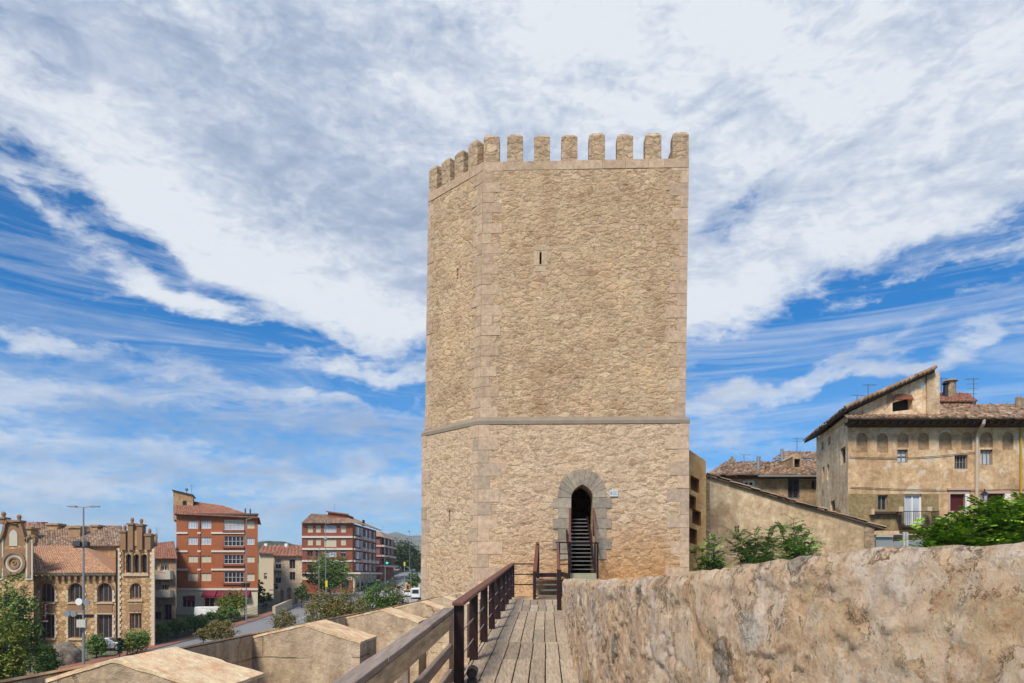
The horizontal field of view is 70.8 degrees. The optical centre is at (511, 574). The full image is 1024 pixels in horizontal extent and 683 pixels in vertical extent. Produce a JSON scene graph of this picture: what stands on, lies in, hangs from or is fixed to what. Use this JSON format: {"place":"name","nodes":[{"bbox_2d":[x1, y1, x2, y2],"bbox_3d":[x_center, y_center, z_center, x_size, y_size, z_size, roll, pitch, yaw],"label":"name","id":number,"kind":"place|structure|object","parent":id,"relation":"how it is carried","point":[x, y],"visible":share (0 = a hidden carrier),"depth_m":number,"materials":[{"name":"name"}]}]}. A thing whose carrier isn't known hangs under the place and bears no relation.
{"place":"outdoors","nodes":[
{"label":"outdoors","id":0,"kind":"place"},
{"bbox_2d":[25,563,420,674],"bbox_3d":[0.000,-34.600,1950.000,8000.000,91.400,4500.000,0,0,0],"label":"ground","id":1,"kind":"structure","parent":0,"point":[268,607],"depth_m":99.94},
{"bbox_2d":[0,605,37,679],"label":"tree","id":2,"kind":"object","parent":1,"relation":"on","point":[11,658],"visible":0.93,"depth_m":56.79,"materials":[{"name":"green plant"}]},
{"bbox_2d":[0,570,49,676],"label":"tree","id":3,"kind":"object","parent":1,"relation":"on","point":[20,599],"visible":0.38,"depth_m":60.22,"materials":[{"name":"green plant"}]},
{"bbox_2d":[24,522,47,531],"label":"distant house","id":4,"kind":"structure","parent":1,"relation":"on","point":[27,524],"depth_m":133.00,"materials":[{"name":"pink tile"}]},
{"bbox_2d":[32,644,61,673],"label":"bush","id":5,"kind":"object","parent":1,"relation":"on","point":[49,663],"visible":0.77,"depth_m":65.67,"materials":[{"name":"green plant"}]},
{"bbox_2d":[48,642,81,665],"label":"boulder","id":6,"kind":"object","parent":1,"relation":"on","point":[70,653],"visible":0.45,"depth_m":74.31,"materials":[{"name":"stone"}]},
{"bbox_2d":[0,511,163,646],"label":"palace","id":7,"kind":"structure","parent":1,"relation":"on","point":[120,584],"depth_m":86.90,"materials":[{"name":"stone"}]},
{"bbox_2d":[43,603,47,621],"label":"banner","id":8,"kind":"object","parent":7,"relation":"attached to","point":[44,612],"visible":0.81,"depth_m":86.64,"materials":[{"name":"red fabric"}]},
{"bbox_2d":[42,583,53,601],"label":"window","id":9,"kind":"structure","parent":7,"relation":"in","point":[47,590],"depth_m":87.31,"materials":[{"name":"glass"}]},
{"bbox_2d":[41,615,54,637],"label":"window","id":10,"kind":"structure","parent":7,"relation":"in","point":[49,626],"depth_m":87.31,"materials":[{"name":"glass"}]},
{"bbox_2d":[70,583,81,601],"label":"window","id":11,"kind":"structure","parent":7,"relation":"in","point":[76,589],"depth_m":87.31,"materials":[{"name":"glass"}]},
{"bbox_2d":[70,615,81,637],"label":"window","id":12,"kind":"structure","parent":7,"relation":"in","point":[75,632],"depth_m":87.31,"materials":[{"name":"glass"}]},
{"bbox_2d":[99,583,111,601],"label":"window","id":13,"kind":"structure","parent":7,"relation":"in","point":[105,590],"depth_m":87.31,"materials":[{"name":"glass"}]},
{"bbox_2d":[99,615,111,636],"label":"window","id":14,"kind":"structure","parent":7,"relation":"in","point":[105,621],"depth_m":87.31,"materials":[{"name":"glass"}]},
{"bbox_2d":[131,583,140,598],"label":"window","id":15,"kind":"structure","parent":7,"relation":"in","point":[136,588],"depth_m":86.31,"materials":[{"name":"glass"}]},
{"bbox_2d":[131,613,141,628],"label":"window","id":16,"kind":"structure","parent":7,"relation":"in","point":[136,618],"depth_m":86.31,"materials":[{"name":"glass"}]},
{"bbox_2d":[64,506,99,664],"bbox_3d":[-35.733,2.211,59.825,2.717,15.938,0.650,0,0,0],"label":"floodlight mast","id":17,"kind":"object","parent":1,"relation":"on","point":[83,545],"visible":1,"depth_m":59.88,"materials":[{"name":"metal"}]},
{"bbox_2d":[85,632,110,657],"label":"round shrub","id":18,"kind":"object","parent":1,"relation":"on","point":[100,645],"visible":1,"depth_m":77.59,"materials":[{"name":"green plant"}]},
{"bbox_2d":[90,637,125,649],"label":"parked car","id":19,"kind":"object","parent":1,"relation":"on","point":[112,639],"visible":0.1,"depth_m":82.70,"materials":[{"name":"silver metal"}]},
{"bbox_2d":[116,637,124,656],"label":"conifer","id":20,"kind":"object","parent":1,"relation":"on","point":[119,645],"visible":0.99,"depth_m":77.93,"materials":[{"name":"green plant"}]},
{"bbox_2d":[120,637,133,655],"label":"round shrub","id":21,"kind":"object","parent":1,"relation":"on","point":[128,644],"visible":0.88,"depth_m":78.84,"materials":[{"name":"green plant"}]},
{"bbox_2d":[124,627,152,653],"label":"round shrub","id":22,"kind":"object","parent":1,"relation":"on","point":[142,638],"visible":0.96,"depth_m":79.76,"materials":[{"name":"green plant"}]},
{"bbox_2d":[29,603,267,672],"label":"street fence","id":23,"kind":"object","parent":1,"relation":"on","point":[253,613],"visible":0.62,"depth_m":96.54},
{"bbox_2d":[155,622,170,641],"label":"hedge bush","id":24,"kind":"object","parent":1,"relation":"on","point":[164,627],"visible":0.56,"depth_m":89.60,"materials":[{"name":"green plant"}]},
{"bbox_2d":[154,541,177,619],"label":"narrow house","id":25,"kind":"structure","parent":1,"relation":"on","point":[165,594],"depth_m":112.00,"materials":[{"name":"beige paint"}]},
{"bbox_2d":[155,605,160,618],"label":"window","id":26,"kind":"structure","parent":25,"relation":"in","point":[157,607],"depth_m":112.43,"materials":[{"name":"grey glass"}]},
{"bbox_2d":[165,605,170,618],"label":"window","id":27,"kind":"structure","parent":25,"relation":"in","point":[167,607],"depth_m":112.46,"materials":[{"name":"black glass"}]},
{"bbox_2d":[157,618,193,636],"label":"hedge bush","id":28,"kind":"object","parent":1,"relation":"on","point":[174,623],"visible":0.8,"depth_m":93.58,"materials":[{"name":"green plant"}]},
{"bbox_2d":[180,614,209,632],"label":"hedge bush","id":29,"kind":"object","parent":1,"relation":"on","point":[191,619],"visible":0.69,"depth_m":97.21,"materials":[{"name":"green plant"}]},
{"bbox_2d":[193,627,210,642],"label":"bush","id":30,"kind":"object","parent":1,"relation":"on","point":[199,632],"visible":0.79,"depth_m":87.76,"materials":[{"name":"green plant"}]},
{"bbox_2d":[194,606,219,617],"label":"parked van","id":31,"kind":"object","parent":1,"relation":"on","point":[201,609],"visible":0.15,"depth_m":112.10,"materials":[{"name":"white paint"}]},
{"bbox_2d":[196,609,227,621],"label":"hedge bush","id":32,"kind":"object","parent":1,"relation":"on","point":[210,615],"visible":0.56,"depth_m":102.58,"materials":[{"name":"green plant"}]},
{"bbox_2d":[172,485,260,613],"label":"apartment block","id":33,"kind":"structure","parent":1,"relation":"on","point":[211,554],"depth_m":119.00,"materials":[{"name":"orange brick"}]},
{"bbox_2d":[182,596,194,606],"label":"window","id":34,"kind":"structure","parent":33,"relation":"in","point":[184,603],"depth_m":119.16,"materials":[{"name":"glass"}]},
{"bbox_2d":[188,521,197,528],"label":"window","id":35,"kind":"structure","parent":33,"relation":"in","point":[191,524],"depth_m":119.16,"materials":[{"name":"white paint"}]},
{"bbox_2d":[188,537,197,544],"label":"window","id":36,"kind":"structure","parent":33,"relation":"in","point":[191,540],"depth_m":119.16,"materials":[{"name":"white paint"}]},
{"bbox_2d":[188,573,197,580],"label":"window","id":37,"kind":"structure","parent":33,"relation":"in","point":[191,576],"depth_m":119.16,"materials":[{"name":"beige paint"}]},
{"bbox_2d":[201,521,210,528],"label":"window","id":38,"kind":"structure","parent":33,"relation":"in","point":[204,524],"depth_m":119.16,"materials":[{"name":"white paint"}]},
{"bbox_2d":[201,537,210,544],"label":"window","id":39,"kind":"structure","parent":33,"relation":"in","point":[204,540],"depth_m":119.16,"materials":[{"name":"white paint"}]},
{"bbox_2d":[201,573,210,580],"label":"window","id":40,"kind":"structure","parent":33,"relation":"in","point":[204,576],"depth_m":119.16,"materials":[{"name":"beige paint"}]},
{"bbox_2d":[204,598,213,605],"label":"window","id":41,"kind":"structure","parent":33,"relation":"in","point":[207,601],"depth_m":119.16,"materials":[{"name":"glass"}]},
{"bbox_2d":[224,520,243,529],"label":"window","id":42,"kind":"structure","parent":33,"relation":"in","point":[228,524],"depth_m":119.16,"materials":[{"name":"white paint"}]},
{"bbox_2d":[224,536,243,545],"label":"window","id":43,"kind":"structure","parent":33,"relation":"in","point":[228,540],"depth_m":119.16,"materials":[{"name":"white paint"}]},
{"bbox_2d":[224,555,243,563],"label":"window","id":44,"kind":"structure","parent":33,"relation":"in","point":[228,559],"depth_m":119.16,"materials":[{"name":"glass"}]},
{"bbox_2d":[224,572,243,581],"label":"window","id":45,"kind":"structure","parent":33,"relation":"in","point":[228,576],"depth_m":119.16,"materials":[{"name":"glass"}]},
{"bbox_2d":[202,619,240,640],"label":"bush","id":46,"kind":"object","parent":1,"relation":"on","point":[221,629],"visible":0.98,"depth_m":87.27,"materials":[{"name":"green plant"}]},
{"bbox_2d":[215,604,241,619],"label":"hedge bush","id":47,"kind":"object","parent":1,"relation":"on","point":[226,610],"visible":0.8,"depth_m":108.44,"materials":[{"name":"green plant"}]},
{"bbox_2d":[214,588,250,619],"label":"street tree","id":48,"kind":"object","parent":1,"relation":"on","point":[238,600],"visible":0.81,"depth_m":111.43,"materials":[{"name":"green plant"}]},
{"bbox_2d":[241,518,250,621],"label":"street lamp","id":49,"kind":"object","parent":1,"relation":"on","point":[244,584],"visible":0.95,"depth_m":107.93,"materials":[{"name":"metal"}]},
{"bbox_2d":[258,579,265,601],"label":"climbing plant","id":50,"kind":"object","parent":1,"relation":"on","point":[260,589],"visible":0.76,"depth_m":137.75,"materials":[{"name":"green plant"}]},
{"bbox_2d":[258,592,273,605],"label":"street tree","id":51,"kind":"object","parent":1,"relation":"on","point":[266,598],"visible":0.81,"depth_m":131.97,"materials":[{"name":"green plant"}]},
{"bbox_2d":[258,545,275,596],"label":"town house","id":52,"kind":"structure","parent":1,"relation":"on","point":[265,553],"depth_m":150.00,"materials":[{"name":"beige paint"}]},
{"bbox_2d":[272,599,291,614],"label":"plaza wall","id":53,"kind":"structure","parent":1,"relation":"on","point":[284,604],"depth_m":121.94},
{"bbox_2d":[264,544,301,552],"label":"town roofs","id":54,"kind":"structure","parent":1,"relation":"on","point":[286,546],"depth_m":204.00,"materials":[{"name":"red tile"}]},
{"bbox_2d":[267,607,301,628],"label":"street tree","id":55,"kind":"object","parent":1,"relation":"on","point":[283,618],"visible":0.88,"depth_m":95.51,"materials":[{"name":"green plant"}]},
{"bbox_2d":[273,547,302,601],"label":"town house","id":56,"kind":"structure","parent":1,"relation":"on","point":[287,565],"depth_m":140.00,"materials":[{"name":"beige paint"}]},
{"bbox_2d":[275,572,280,582],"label":"window","id":57,"kind":"structure","parent":56,"relation":"in","point":[277,574],"depth_m":140.23,"materials":[{"name":"black glass"}]},
{"bbox_2d":[278,583,299,603],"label":"stone screen","id":58,"kind":"object","parent":1,"relation":"on","point":[286,591],"visible":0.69,"depth_m":136.00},
{"bbox_2d":[294,582,308,607],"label":"round tree","id":59,"kind":"object","parent":1,"relation":"on","point":[300,589],"visible":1,"depth_m":127.81,"materials":[{"name":"green plant"}]},
{"bbox_2d":[297,587,344,622],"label":"street tree","id":60,"kind":"object","parent":1,"relation":"on","point":[323,611],"visible":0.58,"depth_m":84.44,"materials":[{"name":"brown plant"}]},
{"bbox_2d":[324,519,327,594],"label":"street lamp","id":61,"kind":"object","parent":1,"relation":"on","point":[325,538],"visible":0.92,"depth_m":125.95,"materials":[{"name":"metal"}]},
{"bbox_2d":[302,549,355,596],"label":"plaza tree","id":62,"kind":"object","parent":1,"relation":"on","point":[335,570],"visible":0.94,"depth_m":148.61,"materials":[{"name":"green plant"}]},
{"bbox_2d":[301,505,382,592],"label":"apartment block","id":63,"kind":"structure","parent":1,"relation":"on","point":[346,536],"depth_m":160.20,"materials":[{"name":"red brick"}]},
{"bbox_2d":[324,526,335,532],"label":"window","id":64,"kind":"structure","parent":63,"relation":"in","point":[329,529],"depth_m":160.19,"materials":[{"name":"white paint"}]},
{"bbox_2d":[324,539,335,546],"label":"window","id":65,"kind":"structure","parent":63,"relation":"in","point":[330,542],"depth_m":160.19,"materials":[{"name":"beige paint"}]},
{"bbox_2d":[324,584,370,618],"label":"street tree","id":66,"kind":"object","parent":1,"relation":"on","point":[351,608],"visible":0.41,"depth_m":83.44,"materials":[{"name":"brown plant"}]},
{"bbox_2d":[357,578,396,610],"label":"street tree","id":67,"kind":"object","parent":1,"relation":"on","point":[378,600],"visible":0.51,"depth_m":89.45,"materials":[{"name":"green plant"}]},
{"bbox_2d":[376,526,396,581],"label":"apartment block","id":68,"kind":"structure","parent":1,"relation":"on","point":[385,547],"depth_m":196.70,"materials":[{"name":"red brick"}]},
{"bbox_2d":[379,577,411,605],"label":"street tree","id":69,"kind":"object","parent":1,"relation":"on","point":[399,598],"visible":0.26,"depth_m":91.64,"materials":[{"name":"green plant"}]},
{"bbox_2d":[394,537,420,569],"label":"dark tree","id":70,"kind":"object","parent":1,"relation":"on","point":[403,552],"visible":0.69,"depth_m":237.78,"materials":[{"name":"green plant"}]},
{"bbox_2d":[405,569,420,587],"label":"street tree","id":71,"kind":"object","parent":1,"relation":"on","point":[413,581],"visible":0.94,"depth_m":167.33,"materials":[{"name":"green plant"}]},
{"bbox_2d":[406,554,420,571],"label":"dark tree","id":72,"kind":"object","parent":1,"relation":"on","point":[413,561],"visible":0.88,"depth_m":234.75,"materials":[{"name":"green plant"}]},
{"bbox_2d":[450,620,561,682],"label":"rampart","id":73,"kind":"object","parent":1,"relation":"on","point":[466,661],"depth_m":11.66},
{"bbox_2d":[0,589,488,682],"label":"crenellated parapet","id":74,"kind":"structure","parent":73,"relation":"on","point":[330,650],"depth_m":5.05,"materials":[{"name":"stone"}]},
{"bbox_2d":[332,608,454,682],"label":"wooden railing","id":75,"kind":"object","parent":73,"relation":"on","point":[395,660],"visible":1,"depth_m":5.54,"materials":[{"name":"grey wood"}]},
{"bbox_2d":[464,599,578,682],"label":"boardwalk","id":76,"kind":"structure","parent":73,"relation":"on","point":[499,660],"depth_m":10.62,"materials":[{"name":"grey wood"}]},
{"bbox_2d":[466,665,477,682],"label":"spotlight","id":77,"kind":"object","parent":76,"relation":"on","point":[472,672],"visible":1,"depth_m":8.06,"materials":[{"name":"black metal"}]},
{"bbox_2d":[452,563,533,682],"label":"metal railing","id":78,"kind":"object","parent":76,"relation":"on","point":[500,583],"visible":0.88,"depth_m":10.96,"materials":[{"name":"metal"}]},
{"bbox_2d":[533,542,568,609],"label":"short steps","id":79,"kind":"structure","parent":76,"relation":"on","point":[559,574],"depth_m":19.75,"materials":[{"name":"brown wood"}]},
{"bbox_2d":[421,132,689,599],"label":"stone tower","id":80,"kind":"structure","parent":1,"relation":"on","point":[556,333],"depth_m":23.89,"materials":[{"name":"stone"}]},
{"bbox_2d":[531,508,598,579],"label":"metal staircase","id":81,"kind":"structure","parent":80,"relation":"attached to","point":[595,563],"depth_m":22.32,"materials":[{"name":"metal"}]},
{"bbox_2d":[689,450,705,571],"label":"sandstone building","id":82,"kind":"structure","parent":1,"relation":"on","point":[697,498],"depth_m":30.00,"materials":[{"name":"stone"}]},
{"bbox_2d":[689,528,694,543],"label":"window","id":83,"kind":"structure","parent":82,"relation":"in","point":[691,532],"depth_m":30.35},
{"bbox_2d":[691,477,696,491],"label":"window","id":84,"kind":"structure","parent":82,"relation":"in","point":[693,482],"depth_m":30.35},
{"bbox_2d":[692,510,698,525],"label":"window","id":85,"kind":"structure","parent":82,"relation":"in","point":[695,515],"depth_m":30.35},
{"bbox_2d":[689,532,732,570],"bbox_3d":[6.926,0.213,25.130,1.716,3.425,1.480,0,0,0],"label":"wild shrub","id":86,"kind":"object","parent":1,"relation":"on","point":[711,562],"visible":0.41,"depth_m":24.99,"materials":[{"name":"green plant"}]},
{"bbox_2d":[723,523,783,564],"bbox_3d":[8.848,0.009,26.115,2.482,3.830,1.602,0,0,0],"label":"wild shrub","id":87,"kind":"object","parent":1,"relation":"on","point":[766,546],"visible":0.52,"depth_m":25.97,"materials":[{"name":"green plant"}]},
{"bbox_2d":[709,438,815,504],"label":"old house","id":88,"kind":"structure","parent":1,"relation":"on","point":[792,477],"depth_m":54.08,"materials":[{"name":"tile"}]},
{"bbox_2d":[788,479,798,498],"bbox_3d":[21.135,-6.488,54.175,0.870,1.500,0.050,0,0,0],"label":"window","id":89,"kind":"structure","parent":88,"relation":"in","point":[793,484],"depth_m":54.14,"materials":[{"name":"black glass"}]},
{"bbox_2d":[562,541,1023,682],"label":"rough wall","id":90,"kind":"structure","parent":1,"relation":"on","point":[940,614],"depth_m":3.44,"materials":[{"name":"rough beige-brown stone"}]},
{"bbox_2d":[770,450,815,464],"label":"old house","id":91,"kind":"structure","parent":1,"relation":"on","point":[806,455],"depth_m":62.52,"materials":[{"name":"grey paint"}]},
{"bbox_2d":[706,473,886,569],"bbox_3d":[12.976,-0.995,34.899,8.353,7.390,4.243,0,0,0],"label":"lean to shed","id":92,"kind":"object","parent":1,"relation":"on","point":[730,505],"visible":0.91,"depth_m":33.00,"materials":[{"name":"beige paint"}]},
{"bbox_2d":[770,511,828,560],"bbox_3d":[10.283,-0.196,26.024,2.110,4.240,1.826,0,0,0],"label":"wild shrub","id":93,"kind":"object","parent":1,"relation":"on","point":[795,549],"visible":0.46,"depth_m":25.96,"materials":[{"name":"green plant"}]},
{"bbox_2d":[875,532,922,547],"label":"yard gate","id":94,"kind":"structure","parent":1,"relation":"on","point":[884,541],"depth_m":36.00,"materials":[{"name":"grey metal"}]},
{"bbox_2d":[874,534,926,548],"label":"yard wall","id":95,"kind":"structure","parent":1,"relation":"on","point":[897,539],"depth_m":39.00,"materials":[{"name":"paint"}]},
{"bbox_2d":[803,365,1023,533],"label":"old house","id":96,"kind":"structure","parent":1,"relation":"on","point":[899,457],"depth_m":42.00,"materials":[{"name":"paint"}]},
{"bbox_2d":[878,495,885,509],"bbox_3d":[21.621,-4.215,42.175,0.578,0.904,0.050,0,0,0],"label":"window","id":97,"kind":"structure","parent":96,"relation":"in","point":[881,498],"depth_m":42.20,"materials":[{"name":"grey glass"}]},
{"bbox_2d":[897,450,906,462],"bbox_3d":[22.788,-6.942,42.175,0.624,0.758,0.050,0,0,0],"label":"window","id":98,"kind":"structure","parent":96,"relation":"in","point":[901,454],"depth_m":42.19,"materials":[{"name":"white glass"}]},
{"bbox_2d":[905,494,920,524],"bbox_3d":[23.400,-3.821,42.135,1.032,1.808,0.050,0,0,0],"label":"balcony door","id":99,"kind":"structure","parent":96,"relation":"in","point":[912,501],"depth_m":42.16,"materials":[{"name":"white paint"}]},
{"bbox_2d":[940,378,977,403],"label":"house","id":100,"kind":"structure","parent":96,"relation":"on","point":[949,395],"depth_m":52.66,"materials":[{"name":"grey paint"}]},
{"bbox_2d":[955,455,965,468],"bbox_3d":[26.198,-6.592,42.175,0.758,0.817,0.050,0,0,0],"label":"window","id":101,"kind":"structure","parent":96,"relation":"in","point":[960,460],"depth_m":42.17,"materials":[{"name":"grey glass"}]},
{"bbox_2d":[979,489,989,502],"bbox_3d":[27.015,-4.484,41.458,0.468,0.900,0.970,0,0,-15],"label":"wall lantern","id":102,"kind":"object","parent":96,"relation":"attached to","point":[984,494],"depth_m":41.14,"materials":[{"name":"black metal"}]},
{"bbox_2d":[980,450,990,464],"bbox_3d":[27.679,-6.875,42.175,0.723,0.893,0.050,0,0,0],"label":"window","id":103,"kind":"structure","parent":96,"relation":"in","point":[985,455],"depth_m":42.20,"materials":[{"name":"white glass"}]},
{"bbox_2d":[900,491,1023,546],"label":"leafy bush","id":104,"kind":"object","parent":1,"relation":"on","point":[997,520],"visible":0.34,"depth_m":16.66,"materials":[{"name":"green plant"}]},
{"bbox_2d":[27,563,420,674],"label":"path","id":105,"kind":"structure","parent":0,"point":[165,643],"depth_m":86.61,"materials":[{"name":"concrete"}]},
{"bbox_2d":[129,565,420,655],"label":"road","id":106,"kind":"structure","parent":0,"point":[260,625],"depth_m":109.42,"materials":[{"name":"asphalt"}]},
{"bbox_2d":[90,570,395,663],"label":"kerb","id":107,"kind":"structure","parent":106,"relation":"on","point":[193,638],"depth_m":88.08,"materials":[{"name":"concrete"}]},
{"bbox_2d":[156,541,418,562],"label":"hills","id":108,"kind":"structure","parent":0,"point":[272,543],"depth_m":700.42,"materials":[{"name":"green plant"}]},
{"bbox_2d":[290,532,420,553],"bbox_3d":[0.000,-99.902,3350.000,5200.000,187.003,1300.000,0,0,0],"label":"hills","id":109,"kind":"structure","parent":0,"point":[415,540],"depth_m":3098.50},
{"bbox_2d":[371,575,420,607],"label":"pavement","id":110,"kind":"structure","parent":0,"point":[413,599],"depth_m":154.13,"materials":[{"name":"concrete"}]},
{"bbox_2d":[411,588,420,598],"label":"parked van","id":111,"kind":"object","parent":110,"relation":"on","point":[415,592],"visible":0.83,"depth_m":143.53,"materials":[{"name":"white paint"}]},
{"bbox_2d":[0,0,1023,547],"label":"sky","id":112,"kind":"structure","parent":0,"point":[214,213],"materials":[{"name":"blue"}]},
{"bbox_2d":[512,594,562,609],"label":"pavement","id":113,"kind":"structure","parent":0,"point":[522,596],"depth_m":21.09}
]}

